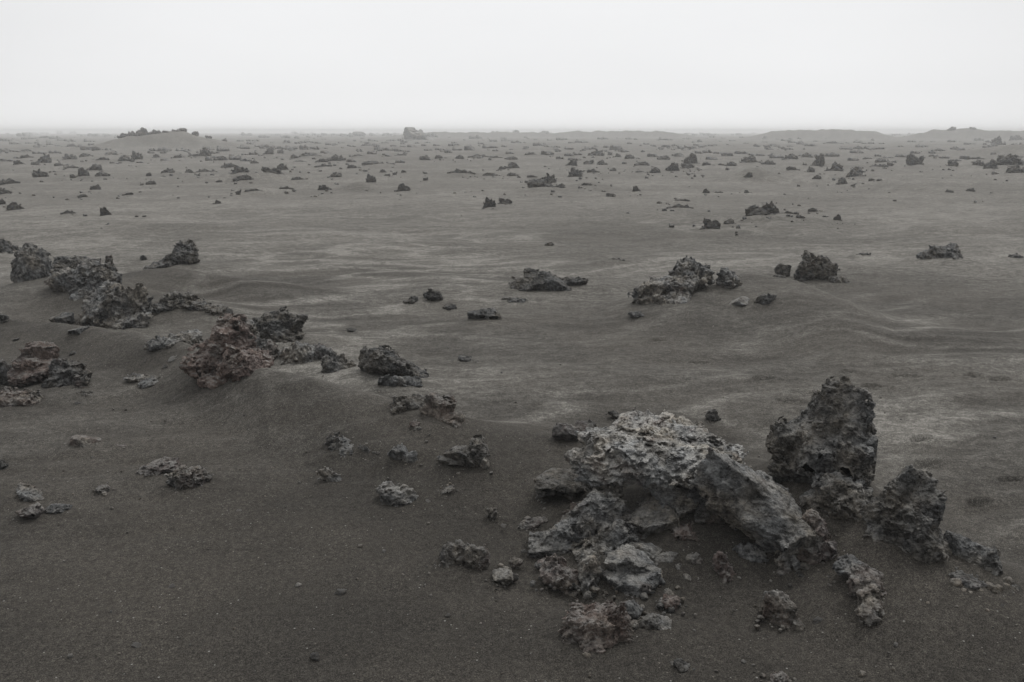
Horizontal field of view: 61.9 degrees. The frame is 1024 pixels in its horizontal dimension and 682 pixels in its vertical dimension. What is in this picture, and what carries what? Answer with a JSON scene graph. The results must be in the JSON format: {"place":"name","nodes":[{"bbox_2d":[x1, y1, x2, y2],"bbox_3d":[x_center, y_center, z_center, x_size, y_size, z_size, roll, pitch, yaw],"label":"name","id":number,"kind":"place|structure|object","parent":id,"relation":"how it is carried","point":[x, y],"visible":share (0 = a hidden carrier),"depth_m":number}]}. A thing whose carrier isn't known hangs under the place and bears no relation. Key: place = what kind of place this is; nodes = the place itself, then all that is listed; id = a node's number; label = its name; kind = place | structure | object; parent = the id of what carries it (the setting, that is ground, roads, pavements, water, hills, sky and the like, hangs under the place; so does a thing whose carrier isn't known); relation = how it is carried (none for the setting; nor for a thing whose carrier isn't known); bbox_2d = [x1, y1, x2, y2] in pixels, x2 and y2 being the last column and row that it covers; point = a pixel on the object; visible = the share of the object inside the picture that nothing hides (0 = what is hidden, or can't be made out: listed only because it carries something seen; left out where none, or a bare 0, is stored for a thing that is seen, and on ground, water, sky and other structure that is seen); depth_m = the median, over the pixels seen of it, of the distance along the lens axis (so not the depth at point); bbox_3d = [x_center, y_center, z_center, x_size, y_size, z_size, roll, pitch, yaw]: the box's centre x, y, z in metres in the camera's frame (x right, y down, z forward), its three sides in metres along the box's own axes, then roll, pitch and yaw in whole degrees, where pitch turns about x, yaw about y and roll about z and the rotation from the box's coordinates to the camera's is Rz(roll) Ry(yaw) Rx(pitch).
{"place":"outdoors","nodes":[
{"label":"outdoors","id":0,"kind":"place"},
{"bbox_2d":[0,128,1023,681],"bbox_3d":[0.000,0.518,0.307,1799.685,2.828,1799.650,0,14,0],"label":"sand ground","id":1,"kind":"structure","parent":0,"point":[898,328],"depth_m":5.72},
{"bbox_2d":[0,359,12,384],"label":"lava rock","id":2,"kind":"object","parent":1,"relation":"on","point":[5,367],"visible":0.4,"depth_m":5.95},
{"bbox_2d":[0,238,18,253],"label":"lava rock","id":3,"kind":"object","parent":1,"relation":"on","point":[7,246],"visible":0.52,"depth_m":12.47},
{"bbox_2d":[6,202,24,209],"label":"lava rock","id":4,"kind":"object","parent":1,"relation":"on","point":[13,206],"visible":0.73,"depth_m":19.25},
{"bbox_2d":[0,386,43,406],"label":"lava rock","id":5,"kind":"object","parent":1,"relation":"on","point":[9,397],"visible":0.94,"depth_m":5.57},
{"bbox_2d":[15,482,43,501],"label":"lava rock","id":6,"kind":"object","parent":1,"relation":"on","point":[28,492],"visible":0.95,"depth_m":4.20},
{"bbox_2d":[15,502,45,518],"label":"lava rock","id":7,"kind":"object","parent":1,"relation":"on","point":[37,509],"visible":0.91,"depth_m":3.97},
{"bbox_2d":[10,242,52,282],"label":"lava rock","id":8,"kind":"object","parent":1,"relation":"on","point":[30,261],"visible":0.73,"depth_m":9.29},
{"bbox_2d":[7,341,59,385],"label":"lava rock","id":9,"kind":"object","parent":1,"relation":"on","point":[32,362],"visible":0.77,"depth_m":5.96},
{"bbox_2d":[31,169,48,177],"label":"lava rock","id":10,"kind":"object","parent":1,"relation":"on","point":[38,173],"visible":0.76,"depth_m":32.35},
{"bbox_2d":[37,153,51,162],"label":"lava rock","id":11,"kind":"object","parent":1,"relation":"on","point":[45,159],"visible":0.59,"depth_m":49.71},
{"bbox_2d":[44,503,72,513],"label":"lava rock","id":12,"kind":"object","parent":1,"relation":"on","point":[55,508],"visible":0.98,"depth_m":4.04},
{"bbox_2d":[49,312,74,323],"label":"lava rock","id":13,"kind":"object","parent":1,"relation":"on","point":[64,317],"visible":0.83,"depth_m":7.91},
{"bbox_2d":[41,358,92,388],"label":"lava rock","id":14,"kind":"object","parent":1,"relation":"on","point":[66,372],"visible":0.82,"depth_m":5.88},
{"bbox_2d":[44,260,103,291],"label":"lava rock","id":15,"kind":"object","parent":1,"relation":"on","point":[65,279],"visible":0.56,"depth_m":8.72},
{"bbox_2d":[52,255,100,269],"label":"lava rock","id":16,"kind":"object","parent":1,"relation":"on","point":[62,262],"visible":0.45,"depth_m":10.37},
{"bbox_2d":[67,325,89,334],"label":"lava rock","id":17,"kind":"object","parent":1,"relation":"on","point":[80,330],"visible":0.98,"depth_m":6.96},
{"bbox_2d":[69,435,100,446],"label":"lava rock","id":18,"kind":"object","parent":1,"relation":"on","point":[81,440],"visible":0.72,"depth_m":4.83},
{"bbox_2d":[68,263,122,300],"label":"lava rock","id":19,"kind":"object","parent":1,"relation":"on","point":[98,274],"visible":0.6,"depth_m":8.67},
{"bbox_2d":[94,482,109,493],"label":"lava rock","id":20,"kind":"object","parent":1,"relation":"on","point":[99,489],"visible":0.97,"depth_m":4.27},
{"bbox_2d":[105,254,117,271],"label":"lava rock","id":21,"kind":"object","parent":1,"relation":"on","point":[108,259],"visible":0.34,"depth_m":9.22},
{"bbox_2d":[76,279,156,329],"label":"lava rock","id":22,"kind":"object","parent":1,"relation":"on","point":[108,304],"visible":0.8,"depth_m":7.82},
{"bbox_2d":[123,373,160,388],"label":"lava rock","id":23,"kind":"object","parent":1,"relation":"on","point":[145,382],"visible":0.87,"depth_m":5.94},
{"bbox_2d":[136,456,179,475],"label":"lava rock","id":24,"kind":"object","parent":1,"relation":"on","point":[161,465],"visible":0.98,"depth_m":4.49},
{"bbox_2d":[143,239,199,269],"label":"lava rock","id":25,"kind":"object","parent":1,"relation":"on","point":[185,252],"visible":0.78,"depth_m":11.03},
{"bbox_2d":[144,331,203,350],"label":"lava rock","id":26,"kind":"object","parent":1,"relation":"on","point":[158,343],"visible":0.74,"depth_m":6.39},
{"bbox_2d":[151,291,205,313],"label":"lava rock","id":27,"kind":"object","parent":1,"relation":"on","point":[170,300],"visible":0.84,"depth_m":8.14},
{"bbox_2d":[163,464,213,489],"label":"lava rock","id":28,"kind":"object","parent":1,"relation":"on","point":[182,476],"visible":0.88,"depth_m":4.30},
{"bbox_2d":[199,303,232,315],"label":"lava rock","id":29,"kind":"object","parent":1,"relation":"on","point":[219,309],"visible":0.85,"depth_m":8.09},
{"bbox_2d":[179,313,273,389],"bbox_3d":[-1.903,0.093,5.693,0.695,0.511,0.457,5,15,20],"label":"lava rock","id":30,"kind":"object","parent":1,"relation":"on","point":[224,352],"visible":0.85,"depth_m":5.60},
{"bbox_2d":[230,165,249,174],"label":"lava rock","id":31,"kind":"object","parent":1,"relation":"on","point":[237,169],"visible":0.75,"depth_m":30.76},
{"bbox_2d":[233,174,253,180],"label":"lava rock","id":32,"kind":"object","parent":1,"relation":"on","point":[243,177],"visible":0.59,"depth_m":29.60},
{"bbox_2d":[248,319,279,359],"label":"lava rock","id":33,"kind":"object","parent":1,"relation":"on","point":[269,345],"visible":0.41,"depth_m":6.55},
{"bbox_2d":[261,166,280,173],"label":"lava rock","id":34,"kind":"object","parent":1,"relation":"on","point":[272,170],"visible":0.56,"depth_m":31.13},
{"bbox_2d":[252,306,308,342],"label":"lava rock","id":35,"kind":"object","parent":1,"relation":"on","point":[282,324],"visible":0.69,"depth_m":7.14},
{"bbox_2d":[276,341,336,364],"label":"lava rock","id":36,"kind":"object","parent":1,"relation":"on","point":[297,352],"visible":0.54,"depth_m":6.53},
{"bbox_2d":[316,466,341,481],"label":"lava rock","id":37,"kind":"object","parent":1,"relation":"on","point":[327,474],"visible":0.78,"depth_m":4.39},
{"bbox_2d":[327,154,345,160],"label":"lava rock","id":38,"kind":"object","parent":1,"relation":"on","point":[334,157],"visible":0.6,"depth_m":53.61},
{"bbox_2d":[321,351,355,372],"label":"lava rock","id":39,"kind":"object","parent":1,"relation":"on","point":[332,362],"visible":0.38,"depth_m":6.30},
{"bbox_2d":[324,431,353,457],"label":"lava rock","id":40,"kind":"object","parent":1,"relation":"on","point":[338,442],"visible":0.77,"depth_m":4.64},
{"bbox_2d":[358,344,428,377],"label":"lava rock","id":41,"kind":"object","parent":1,"relation":"on","point":[382,360],"visible":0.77,"depth_m":6.10},
{"bbox_2d":[376,481,418,506],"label":"lava rock","id":42,"kind":"object","parent":1,"relation":"on","point":[390,493],"visible":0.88,"depth_m":4.09},
{"bbox_2d":[378,374,422,386],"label":"lava rock","id":43,"kind":"object","parent":1,"relation":"on","point":[394,381],"visible":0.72,"depth_m":5.86},
{"bbox_2d":[387,443,417,462],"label":"lava rock","id":44,"kind":"object","parent":1,"relation":"on","point":[398,452],"visible":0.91,"depth_m":4.46},
{"bbox_2d":[388,394,424,413],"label":"lava rock","id":45,"kind":"object","parent":1,"relation":"on","point":[401,403],"visible":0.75,"depth_m":4.93},
{"bbox_2d":[403,296,418,303],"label":"lava rock","id":46,"kind":"object","parent":1,"relation":"on","point":[412,299],"visible":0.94,"depth_m":8.90},
{"bbox_2d":[403,127,434,139],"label":"lava rock","id":47,"kind":"object","parent":1,"relation":"on","point":[411,133],"visible":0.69,"depth_m":185.03},
{"bbox_2d":[423,288,442,300],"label":"lava rock","id":48,"kind":"object","parent":1,"relation":"on","point":[435,295],"visible":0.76,"depth_m":8.98},
{"bbox_2d":[419,392,464,427],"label":"lava rock","id":49,"kind":"object","parent":1,"relation":"on","point":[437,406],"visible":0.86,"depth_m":4.80},
{"bbox_2d":[434,539,490,569],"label":"lava rock","id":50,"kind":"object","parent":1,"relation":"on","point":[470,556],"visible":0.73,"depth_m":3.51},
{"bbox_2d":[437,434,489,467],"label":"lava rock","id":51,"kind":"object","parent":1,"relation":"on","point":[474,452],"visible":0.98,"depth_m":4.34},
{"bbox_2d":[458,355,482,362],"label":"lava rock","id":52,"kind":"object","parent":1,"relation":"on","point":[463,358],"visible":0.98,"depth_m":6.70},
{"bbox_2d":[467,307,501,319],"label":"lava rock","id":53,"kind":"object","parent":1,"relation":"on","point":[486,312],"visible":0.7,"depth_m":8.04},
{"bbox_2d":[483,197,495,207],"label":"lava rock","id":54,"kind":"object","parent":1,"relation":"on","point":[489,202],"visible":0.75,"depth_m":20.37},
{"bbox_2d":[486,508,496,519],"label":"lava rock","id":55,"kind":"object","parent":1,"relation":"on","point":[492,513],"visible":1,"depth_m":3.97},
{"bbox_2d":[491,566,512,584],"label":"lava rock","id":56,"kind":"object","parent":1,"relation":"on","point":[503,574],"visible":0.99,"depth_m":3.41},
{"bbox_2d":[0,130,1023,235],"bbox_3d":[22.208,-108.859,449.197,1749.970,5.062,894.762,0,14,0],"label":"distant stones","id":57,"kind":"object","parent":1,"relation":"on","point":[402,141],"visible":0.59,"depth_m":82.02},
{"bbox_2d":[2,259,1023,681],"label":"grit","id":58,"kind":"object","parent":1,"relation":"on","point":[992,587],"visible":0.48,"depth_m":3.30},
{"bbox_2d":[501,297,527,302],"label":"lava rock","id":59,"kind":"object","parent":1,"relation":"on","point":[515,300],"visible":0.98,"depth_m":9.03},
{"bbox_2d":[519,516,547,530],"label":"lava rock","id":60,"kind":"object","parent":1,"relation":"on","point":[531,523],"visible":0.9,"depth_m":3.86},
{"bbox_2d":[527,178,565,187],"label":"lava rock","id":61,"kind":"object","parent":1,"relation":"on","point":[540,182],"visible":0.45,"depth_m":26.52},
{"bbox_2d":[508,268,588,290],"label":"lava rock","id":62,"kind":"object","parent":1,"relation":"on","point":[535,279],"visible":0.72,"depth_m":9.44},
{"bbox_2d":[541,173,556,182],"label":"lava rock","id":63,"kind":"object","parent":1,"relation":"on","point":[548,178],"visible":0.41,"depth_m":29.47},
{"bbox_2d":[533,468,585,500],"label":"lava rock","id":64,"kind":"object","parent":1,"relation":"on","point":[558,480],"visible":0.9,"depth_m":4.05},
{"bbox_2d":[539,553,581,597],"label":"lava rock","id":65,"kind":"object","parent":1,"relation":"on","point":[556,571],"visible":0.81,"depth_m":3.40},
{"bbox_2d":[552,419,596,440],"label":"lava rock","id":66,"kind":"object","parent":1,"relation":"on","point":[563,431],"visible":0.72,"depth_m":4.75},
{"bbox_2d":[567,167,582,176],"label":"lava rock","id":67,"kind":"object","parent":1,"relation":"on","point":[574,172],"visible":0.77,"depth_m":34.48},
{"bbox_2d":[527,484,631,557],"bbox_3d":[0.315,0.795,3.743,0.480,0.327,0.363,1,14,5],"label":"lava rock","id":68,"kind":"object","parent":1,"relation":"on","point":[602,507],"visible":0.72,"depth_m":3.64},
{"bbox_2d":[577,550,603,598],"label":"lava rock","id":69,"kind":"object","parent":1,"relation":"on","point":[590,571],"visible":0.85,"depth_m":3.37},
{"bbox_2d":[558,599,633,653],"bbox_3d":[0.299,1.020,3.012,0.272,0.224,0.265,1,14,6],"label":"lava rock","id":70,"kind":"object","parent":1,"relation":"on","point":[596,627],"visible":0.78,"depth_m":2.98},
{"bbox_2d":[568,514,639,562],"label":"lava rock","id":71,"kind":"object","parent":1,"relation":"on","point":[619,534],"visible":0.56,"depth_m":3.59},
{"bbox_2d":[619,597,643,619],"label":"lava rock","id":72,"kind":"object","parent":1,"relation":"on","point":[634,610],"visible":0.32,"depth_m":3.12},
{"bbox_2d":[600,544,664,596],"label":"lava rock","id":73,"kind":"object","parent":1,"relation":"on","point":[632,570],"visible":0.88,"depth_m":3.38},
{"bbox_2d":[625,493,679,538],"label":"lava rock","id":74,"kind":"object","parent":1,"relation":"on","point":[650,515],"visible":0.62,"depth_m":3.65},
{"bbox_2d":[629,540,677,564],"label":"lava rock","id":75,"kind":"object","parent":1,"relation":"on","point":[656,555],"visible":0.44,"depth_m":3.54},
{"bbox_2d":[638,613,671,629],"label":"lava rock","id":76,"kind":"object","parent":1,"relation":"on","point":[654,621],"visible":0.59,"depth_m":3.08},
{"bbox_2d":[564,407,748,491],"bbox_3d":[0.669,0.515,3.936,0.838,0.285,0.642,3,14,10],"label":"lava rock","id":77,"kind":"object","parent":1,"relation":"on","point":[664,450],"visible":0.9,"depth_m":3.77},
{"bbox_2d":[661,594,679,611],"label":"lava rock","id":78,"kind":"object","parent":1,"relation":"on","point":[667,601],"visible":0.94,"depth_m":3.22},
{"bbox_2d":[627,255,714,304],"bbox_3d":[1.713,-0.565,8.563,0.990,0.545,0.592,-7,15,-27],"label":"lava rock","id":79,"kind":"object","parent":1,"relation":"on","point":[682,280],"visible":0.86,"depth_m":8.50},
{"bbox_2d":[665,162,679,170],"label":"lava rock","id":80,"kind":"object","parent":1,"relation":"on","point":[673,167],"visible":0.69,"depth_m":40.75},
{"bbox_2d":[649,485,698,517],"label":"lava rock","id":81,"kind":"object","parent":1,"relation":"on","point":[684,506],"visible":0.74,"depth_m":3.70},
{"bbox_2d":[673,658,690,673],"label":"lava rock","id":82,"kind":"object","parent":1,"relation":"on","point":[681,664],"visible":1,"depth_m":2.85},
{"bbox_2d":[670,521,700,541],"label":"lava rock","id":83,"kind":"object","parent":1,"relation":"on","point":[684,532],"visible":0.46,"depth_m":3.62},
{"bbox_2d":[676,552,703,579],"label":"lava rock","id":84,"kind":"object","parent":1,"relation":"on","point":[694,559],"visible":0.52,"depth_m":3.48},
{"bbox_2d":[684,153,699,163],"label":"lava rock","id":85,"kind":"object","parent":1,"relation":"on","point":[691,158],"visible":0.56,"depth_m":47.96},
{"bbox_2d":[686,486,724,523],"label":"lava rock","id":86,"kind":"object","parent":1,"relation":"on","point":[702,514],"visible":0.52,"depth_m":3.67},
{"bbox_2d":[699,218,720,229],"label":"lava rock","id":87,"kind":"object","parent":1,"relation":"on","point":[713,224],"visible":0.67,"depth_m":15.58},
{"bbox_2d":[705,408,718,421],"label":"lava rock","id":88,"kind":"object","parent":1,"relation":"on","point":[711,415],"visible":1,"depth_m":5.33},
{"bbox_2d":[712,550,735,582],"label":"lava rock","id":89,"kind":"object","parent":1,"relation":"on","point":[723,567],"visible":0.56,"depth_m":3.40},
{"bbox_2d":[716,267,742,287],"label":"lava rock","id":90,"kind":"object","parent":1,"relation":"on","point":[726,278],"visible":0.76,"depth_m":8.60},
{"bbox_2d":[730,296,748,305],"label":"lava rock","id":91,"kind":"object","parent":1,"relation":"on","point":[741,301],"visible":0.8,"depth_m":8.15},
{"bbox_2d":[732,541,768,563],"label":"lava rock","id":92,"kind":"object","parent":1,"relation":"on","point":[753,552],"visible":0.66,"depth_m":3.47},
{"bbox_2d":[738,155,762,162],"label":"lava rock","id":93,"kind":"object","parent":1,"relation":"on","point":[751,158],"visible":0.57,"depth_m":47.11},
{"bbox_2d":[688,447,822,556],"bbox_3d":[1.063,0.677,3.571,0.550,0.491,0.386,11,17,37],"label":"lava rock","id":94,"kind":"object","parent":1,"relation":"on","point":[762,509],"visible":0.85,"depth_m":3.48},
{"bbox_2d":[745,203,775,215],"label":"lava rock","id":95,"kind":"object","parent":1,"relation":"on","point":[758,210],"visible":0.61,"depth_m":17.06},
{"bbox_2d":[754,293,776,304],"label":"lava rock","id":96,"kind":"object","parent":1,"relation":"on","point":[764,298],"visible":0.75,"depth_m":8.07},
{"bbox_2d":[770,671,788,681],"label":"lava rock","id":97,"kind":"object","parent":1,"relation":"on","point":[781,676],"visible":1,"depth_m":2.78},
{"bbox_2d":[772,264,791,277],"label":"lava rock","id":98,"kind":"object","parent":1,"relation":"on","point":[782,270],"visible":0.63,"depth_m":10.49},
{"bbox_2d":[760,589,804,631],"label":"lava rock","id":99,"kind":"object","parent":1,"relation":"on","point":[778,606],"visible":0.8,"depth_m":3.13},
{"bbox_2d":[773,550,800,573],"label":"lava rock","id":100,"kind":"object","parent":1,"relation":"on","point":[784,562],"visible":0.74,"depth_m":3.39},
{"bbox_2d":[787,508,837,564],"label":"lava rock","id":101,"kind":"object","parent":1,"relation":"on","point":[817,523],"visible":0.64,"depth_m":3.39},
{"bbox_2d":[812,153,824,165],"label":"lava rock","id":102,"kind":"object","parent":1,"relation":"on","point":[819,160],"visible":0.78,"depth_m":45.64},
{"bbox_2d":[765,376,877,486],"bbox_3d":[1.375,0.443,3.800,0.473,0.590,0.360,5,15,21],"label":"lava rock","id":103,"kind":"object","parent":1,"relation":"on","point":[831,427],"visible":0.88,"depth_m":3.72},
{"bbox_2d":[793,250,849,282],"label":"lava rock","id":104,"kind":"object","parent":1,"relation":"on","point":[812,266],"visible":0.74,"depth_m":10.22},
{"bbox_2d":[826,162,843,170],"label":"lava rock","id":105,"kind":"object","parent":1,"relation":"on","point":[836,166],"visible":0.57,"depth_m":38.46},
{"bbox_2d":[799,471,875,524],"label":"lava rock","id":106,"kind":"object","parent":1,"relation":"on","point":[836,495],"visible":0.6,"depth_m":3.54},
{"bbox_2d":[846,166,865,177],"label":"lava rock","id":107,"kind":"object","parent":1,"relation":"on","point":[855,171],"visible":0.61,"depth_m":33.45},
{"bbox_2d":[832,553,886,626],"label":"lava rock","id":108,"kind":"object","parent":1,"relation":"on","point":[864,582],"visible":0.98,"depth_m":3.10},
{"bbox_2d":[861,464,951,562],"bbox_3d":[1.586,0.688,3.349,0.264,0.414,0.354,-11,17,-37],"label":"lava rock","id":109,"kind":"object","parent":1,"relation":"on","point":[905,508],"visible":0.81,"depth_m":3.31},
{"bbox_2d":[906,153,916,165],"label":"lava rock","id":110,"kind":"object","parent":1,"relation":"on","point":[911,159],"visible":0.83,"depth_m":45.47},
{"bbox_2d":[916,242,962,259],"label":"lava rock","id":111,"kind":"object","parent":1,"relation":"on","point":[951,250],"visible":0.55,"depth_m":11.81},
{"bbox_2d":[948,566,988,588],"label":"lava rock","id":112,"kind":"object","parent":1,"relation":"on","point":[970,581],"visible":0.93,"depth_m":3.12},
{"bbox_2d":[944,530,1002,575],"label":"lava rock","id":113,"kind":"object","parent":1,"relation":"on","point":[987,558],"visible":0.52,"depth_m":3.24},
{"bbox_2d":[983,159,997,168],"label":"lava rock","id":114,"kind":"object","parent":1,"relation":"on","point":[992,164],"visible":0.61,"depth_m":40.83},
{"bbox_2d":[997,153,1023,164],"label":"lava rock","id":115,"kind":"object","parent":1,"relation":"on","point":[1009,159],"visible":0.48,"depth_m":43.02},
{"bbox_2d":[1005,165,1023,172],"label":"lava rock","id":116,"kind":"object","parent":1,"relation":"on","point":[1015,169],"visible":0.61,"depth_m":36.17},
{"bbox_2d":[0,0,1023,133],"label":"sky","id":117,"kind":"structure","parent":0,"point":[79,66]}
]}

